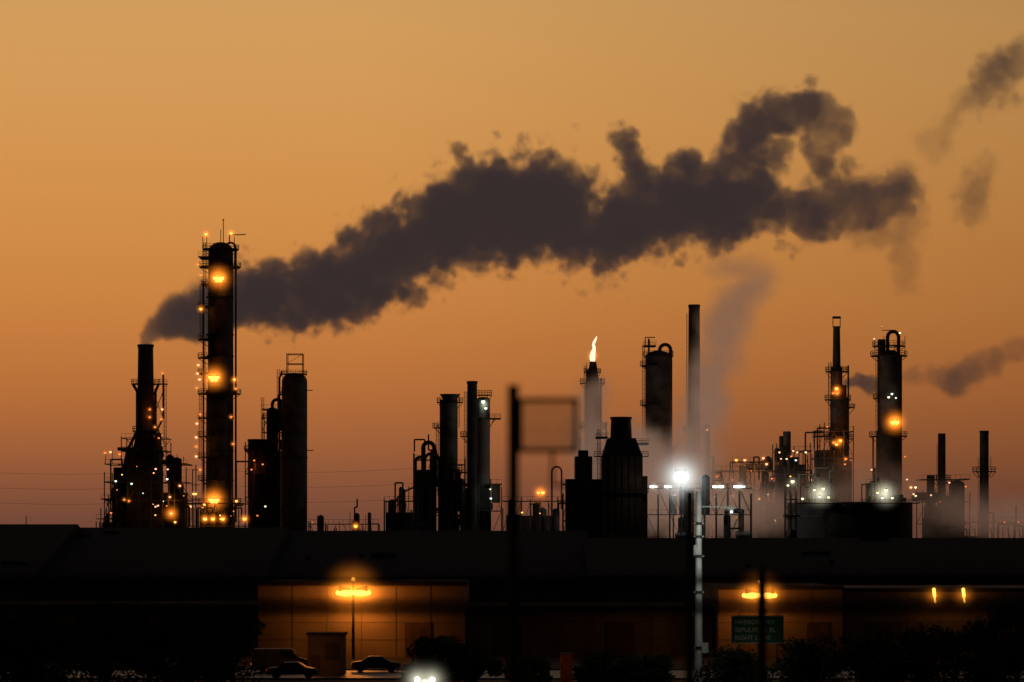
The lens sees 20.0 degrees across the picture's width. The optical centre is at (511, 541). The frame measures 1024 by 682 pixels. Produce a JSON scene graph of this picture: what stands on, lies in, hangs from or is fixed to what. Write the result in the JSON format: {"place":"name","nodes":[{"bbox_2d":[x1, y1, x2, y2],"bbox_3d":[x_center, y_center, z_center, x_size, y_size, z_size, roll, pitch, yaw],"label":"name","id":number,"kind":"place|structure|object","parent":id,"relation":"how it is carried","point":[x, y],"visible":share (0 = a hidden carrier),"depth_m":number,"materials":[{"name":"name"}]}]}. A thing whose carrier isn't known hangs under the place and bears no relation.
{"place":"outdoors","nodes":[
{"label":"outdoors","id":0,"kind":"place"},
{"bbox_2d":[0,524,80,597],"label":"warehouse","id":1,"kind":"structure","parent":0,"point":[32,546],"depth_m":420.32,"materials":[{"name":"metal"}]},
{"bbox_2d":[36,527,288,598],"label":"warehouse","id":2,"kind":"structure","parent":0,"point":[208,549],"depth_m":417.65,"materials":[{"name":"metal"}]},
{"bbox_2d":[237,394,281,526],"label":"reactor tower","id":3,"kind":"structure","parent":0,"point":[263,484],"depth_m":701.50,"materials":[{"name":"metal"}]},
{"bbox_2d":[268,531,590,598],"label":"warehouse","id":4,"kind":"structure","parent":0,"point":[412,552],"depth_m":424.43,"materials":[{"name":"metal"}]},
{"bbox_2d":[0,584,1023,656],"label":"industrial building","id":5,"kind":"structure","parent":0,"point":[539,635],"depth_m":304.00,"materials":[{"name":"concrete"}]},
{"bbox_2d":[931,587,935,597],"bbox_3d":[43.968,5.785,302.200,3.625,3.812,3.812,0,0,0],"label":"wall lamp","id":6,"kind":"object","parent":5,"relation":"attached to","point":[933,589],"visible":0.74,"depth_m":302.39,"materials":[{"name":"glass"}]},
{"bbox_2d":[960,587,965,597],"bbox_3d":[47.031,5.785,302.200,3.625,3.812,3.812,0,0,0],"label":"wall lamp","id":7,"kind":"object","parent":5,"relation":"attached to","point":[963,591],"visible":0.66,"depth_m":302.38,"materials":[{"name":"glass"}]},
{"bbox_2d":[0,655,1023,681],"bbox_3d":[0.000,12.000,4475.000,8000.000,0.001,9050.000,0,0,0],"label":"ground","id":8,"kind":"structure","parent":0,"point":[679,662],"depth_m":283.90,"materials":[{"name":"black"}]},
{"bbox_2d":[26,513,109,526],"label":"pipe rack","id":9,"kind":"object","parent":8,"relation":"on","point":[106,516],"visible":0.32,"depth_m":712.01,"materials":[{"name":"metal"}]},
{"bbox_2d":[100,432,192,526],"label":"process unit","id":10,"kind":"object","parent":8,"relation":"on","point":[138,497],"visible":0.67,"depth_m":708.00,"materials":[{"name":"metal"}]},
{"bbox_2d":[123,344,167,466],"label":"smokestack","id":11,"kind":"object","parent":10,"relation":"on","point":[146,405],"visible":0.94,"depth_m":714.43,"materials":[{"name":"metal"}]},
{"bbox_2d":[179,499,248,526],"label":"pump house","id":12,"kind":"structure","parent":8,"relation":"on","point":[213,518],"depth_m":681.00,"materials":[{"name":"metal"}]},
{"bbox_2d":[190,219,245,521],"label":"distillation column","id":13,"kind":"structure","parent":8,"relation":"on","point":[221,391],"depth_m":687.41,"materials":[{"name":"metal"}]},
{"bbox_2d":[12,465,429,525],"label":"power line","id":14,"kind":"object","parent":8,"relation":"on","point":[195,499],"visible":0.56,"depth_m":899.97,"materials":[{"name":"metal"}]},
{"bbox_2d":[198,614,266,681],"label":"tree","id":15,"kind":"object","parent":8,"relation":"on","point":[228,656],"visible":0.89,"depth_m":231.48,"materials":[{"name":"black plant"}]},
{"bbox_2d":[276,353,312,530],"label":"fractionating column","id":16,"kind":"structure","parent":8,"relation":"on","point":[293,392],"depth_m":697.40,"materials":[{"name":"metal"}]},
{"bbox_2d":[308,499,379,530],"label":"pipe rack","id":17,"kind":"object","parent":8,"relation":"on","point":[355,524],"visible":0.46,"depth_m":699.41,"materials":[{"name":"metal"}]},
{"bbox_2d":[336,584,370,658],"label":"street lamp","id":18,"kind":"object","parent":8,"relation":"on","point":[359,591],"visible":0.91,"depth_m":296.79,"materials":[{"name":"metal"}]},
{"bbox_2d":[384,482,425,530],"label":"pipe rack","id":19,"kind":"object","parent":8,"relation":"on","point":[402,519],"visible":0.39,"depth_m":687.00,"materials":[{"name":"metal"}]},
{"bbox_2d":[414,669,440,681],"bbox_3d":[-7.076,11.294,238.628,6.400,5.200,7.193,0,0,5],"label":"parked car","id":20,"kind":"object","parent":8,"relation":"on","point":[427,675],"visible":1,"depth_m":238.81,"materials":[{"name":"paint"}]},
{"bbox_2d":[400,635,470,681],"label":"tree","id":21,"kind":"object","parent":8,"relation":"on","point":[441,647],"visible":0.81,"depth_m":246.09,"materials":[{"name":"black plant"}]},
{"bbox_2d":[413,390,501,530],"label":"cracking unit","id":22,"kind":"object","parent":8,"relation":"on","point":[449,481],"visible":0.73,"depth_m":702.85,"materials":[{"name":"metal"}]},
{"bbox_2d":[460,381,477,530],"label":"slim smokestack","id":23,"kind":"object","parent":8,"relation":"on","point":[470,453],"visible":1,"depth_m":696.95,"materials":[{"name":"metal"}]},
{"bbox_2d":[444,646,503,681],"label":"tree","id":24,"kind":"object","parent":8,"relation":"on","point":[478,662],"visible":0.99,"depth_m":244.86,"materials":[{"name":"black plant"}]},
{"bbox_2d":[501,655,552,681],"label":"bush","id":25,"kind":"object","parent":8,"relation":"on","point":[530,667],"visible":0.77,"depth_m":238.86,"materials":[{"name":"black plant"}]},
{"bbox_2d":[502,466,564,530],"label":"pipe rack","id":26,"kind":"object","parent":8,"relation":"on","point":[539,520],"visible":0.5,"depth_m":697.00,"materials":[{"name":"metal"}]},
{"bbox_2d":[507,385,578,681],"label":"sign pole","id":27,"kind":"object","parent":8,"relation":"on","point":[515,402],"visible":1,"depth_m":33.95,"materials":[{"name":"metal"}]},
{"bbox_2d":[0,570,1023,614],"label":"overhead cable","id":28,"kind":"object","parent":27,"relation":"attached to","point":[521,602],"visible":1,"depth_m":33.97,"materials":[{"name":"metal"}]},
{"bbox_2d":[560,653,572,681],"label":"utility cabinet","id":29,"kind":"object","parent":8,"relation":"on","point":[565,667],"visible":1,"depth_m":236.00,"materials":[{"name":"metal"}]},
{"bbox_2d":[579,336,606,478],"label":"flare stack","id":30,"kind":"object","parent":8,"relation":"on","point":[593,422],"visible":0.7,"depth_m":733.45,"materials":[{"name":"metal"}]},
{"bbox_2d":[558,417,648,537],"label":"process furnace","id":31,"kind":"object","parent":8,"relation":"on","point":[612,502],"visible":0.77,"depth_m":648.85,"materials":[{"name":"metal"}]},
{"bbox_2d":[572,649,638,681],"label":"bush","id":32,"kind":"object","parent":8,"relation":"on","point":[598,667],"visible":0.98,"depth_m":238.75,"materials":[{"name":"black plant"}]},
{"bbox_2d":[617,652,676,681],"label":"bush","id":33,"kind":"object","parent":8,"relation":"on","point":[651,667],"visible":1,"depth_m":238.82,"materials":[{"name":"black plant"}]},
{"bbox_2d":[640,337,675,537],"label":"absorber column","id":34,"kind":"structure","parent":8,"relation":"on","point":[656,366],"depth_m":725.20,"materials":[{"name":"metal"}]},
{"bbox_2d":[683,491,695,681],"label":"utility pole","id":35,"kind":"object","parent":8,"relation":"on","point":[689,502],"visible":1,"depth_m":49.93,"materials":[{"name":"metal"}]},
{"bbox_2d":[683,304,704,534],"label":"tall smokestack","id":36,"kind":"object","parent":8,"relation":"on","point":[693,429],"visible":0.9,"depth_m":736.72,"materials":[{"name":"metal"}]},
{"bbox_2d":[648,469,751,537],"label":"floodlight gantry","id":37,"kind":"object","parent":8,"relation":"on","point":[705,488],"visible":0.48,"depth_m":667.18,"materials":[{"name":"metal"}]},
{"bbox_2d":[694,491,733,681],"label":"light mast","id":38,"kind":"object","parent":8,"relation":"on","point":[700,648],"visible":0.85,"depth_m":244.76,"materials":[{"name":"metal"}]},
{"bbox_2d":[694,644,774,681],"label":"bush","id":39,"kind":"object","parent":8,"relation":"on","point":[736,665],"visible":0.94,"depth_m":239.05,"materials":[{"name":"black plant"}]},
{"bbox_2d":[704,424,775,537],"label":"process unit","id":40,"kind":"object","parent":8,"relation":"on","point":[763,516],"visible":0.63,"depth_m":712.00,"materials":[{"name":"metal"}]},
{"bbox_2d":[731,615,783,663],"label":"road sign","id":41,"kind":"object","parent":8,"relation":"on","point":[743,629],"visible":0.78,"depth_m":284.95,"materials":[{"name":"metal"}]},
{"bbox_2d":[742,588,776,598],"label":"street lamp","id":42,"kind":"object","parent":8,"relation":"on","point":[750,593],"visible":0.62,"depth_m":296.69,"materials":[{"name":"glass"}]},
{"bbox_2d":[757,565,766,681],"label":"utility pole","id":43,"kind":"object","parent":8,"relation":"on","point":[762,645],"visible":0.72,"depth_m":49.93,"materials":[{"name":"metal"}]},
{"bbox_2d":[772,431,814,537],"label":"reformer unit","id":44,"kind":"object","parent":8,"relation":"on","point":[786,464],"visible":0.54,"depth_m":705.00,"materials":[{"name":"metal"}]},
{"bbox_2d":[771,634,846,681],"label":"bush","id":45,"kind":"object","parent":8,"relation":"on","point":[804,658],"visible":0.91,"depth_m":238.77,"materials":[{"name":"black plant"}]},
{"bbox_2d":[807,316,854,501],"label":"vent tower","id":46,"kind":"structure","parent":8,"relation":"on","point":[836,455],"depth_m":697.90,"materials":[{"name":"metal"}]},
{"bbox_2d":[783,466,919,537],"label":"storage tank","id":47,"kind":"object","parent":8,"relation":"on","point":[821,514],"visible":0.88,"depth_m":668.77,"materials":[{"name":"metal"}]},
{"bbox_2d":[819,634,905,681],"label":"bush","id":48,"kind":"object","parent":8,"relation":"on","point":[849,658],"visible":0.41,"depth_m":235.03,"materials":[{"name":"black plant"}]},
{"bbox_2d":[857,622,974,681],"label":"tree","id":49,"kind":"object","parent":8,"relation":"on","point":[916,651],"visible":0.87,"depth_m":231.32,"materials":[{"name":"black plant"}]},
{"bbox_2d":[911,475,969,537],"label":"process unit","id":50,"kind":"object","parent":8,"relation":"on","point":[955,501],"visible":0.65,"depth_m":707.00,"materials":[{"name":"metal"}]},
{"bbox_2d":[933,433,949,537],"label":"slim smokestack","id":51,"kind":"object","parent":8,"relation":"on","point":[941,457],"visible":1,"depth_m":705.13,"materials":[{"name":"metal"}]},
{"bbox_2d":[926,614,1023,681],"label":"tree","id":52,"kind":"object","parent":8,"relation":"on","point":[984,668],"visible":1,"depth_m":225.59,"materials":[{"name":"black plant"}]},
{"bbox_2d":[972,431,995,537],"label":"slim smokestack","id":53,"kind":"object","parent":8,"relation":"on","point":[984,469],"visible":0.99,"depth_m":705.06,"materials":[{"name":"metal"}]},
{"bbox_2d":[965,506,1023,537],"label":"pipe rack","id":54,"kind":"object","parent":8,"relation":"on","point":[1004,523],"visible":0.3,"depth_m":709.38,"materials":[{"name":"metal"}]},
{"bbox_2d":[966,604,1023,681],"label":"tree","id":55,"kind":"object","parent":8,"relation":"on","point":[1005,621],"visible":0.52,"depth_m":228.71,"materials":[{"name":"black plant"}]},
{"bbox_2d":[0,669,1023,679],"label":"road","id":56,"kind":"structure","parent":0,"point":[381,674],"depth_m":258.52,"materials":[{"name":"black asphalt"}]},
{"bbox_2d":[251,648,307,671],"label":"parked van","id":57,"kind":"object","parent":56,"relation":"on","point":[265,659],"visible":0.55,"depth_m":267.14,"materials":[{"name":"grey paint"}]},
{"bbox_2d":[267,662,318,677],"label":"parked car","id":58,"kind":"object","parent":56,"relation":"on","point":[292,668],"visible":1,"depth_m":254.12,"materials":[{"name":"paint"}]},
{"bbox_2d":[306,632,347,674],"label":"guard hut","id":59,"kind":"object","parent":56,"relation":"on","point":[326,653],"visible":0.93,"depth_m":262.00,"materials":[{"name":"concrete"}]},
{"bbox_2d":[351,656,400,671],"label":"parked car","id":60,"kind":"object","parent":56,"relation":"on","point":[374,662],"visible":1,"depth_m":267.14,"materials":[{"name":"paint"}]},
{"bbox_2d":[0,0,1023,537],"label":"sky","id":61,"kind":"structure","parent":0,"point":[429,198],"materials":[{"name":"orange"}]},
{"bbox_2d":[584,537,1023,598],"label":"warehouse","id":62,"kind":"structure","parent":0,"point":[720,555],"depth_m":416.43,"materials":[{"name":"metal"}]},
{"bbox_2d":[869,325,907,494],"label":"coker column","id":63,"kind":"structure","parent":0,"point":[888,433],"depth_m":697.74,"materials":[{"name":"metal"}]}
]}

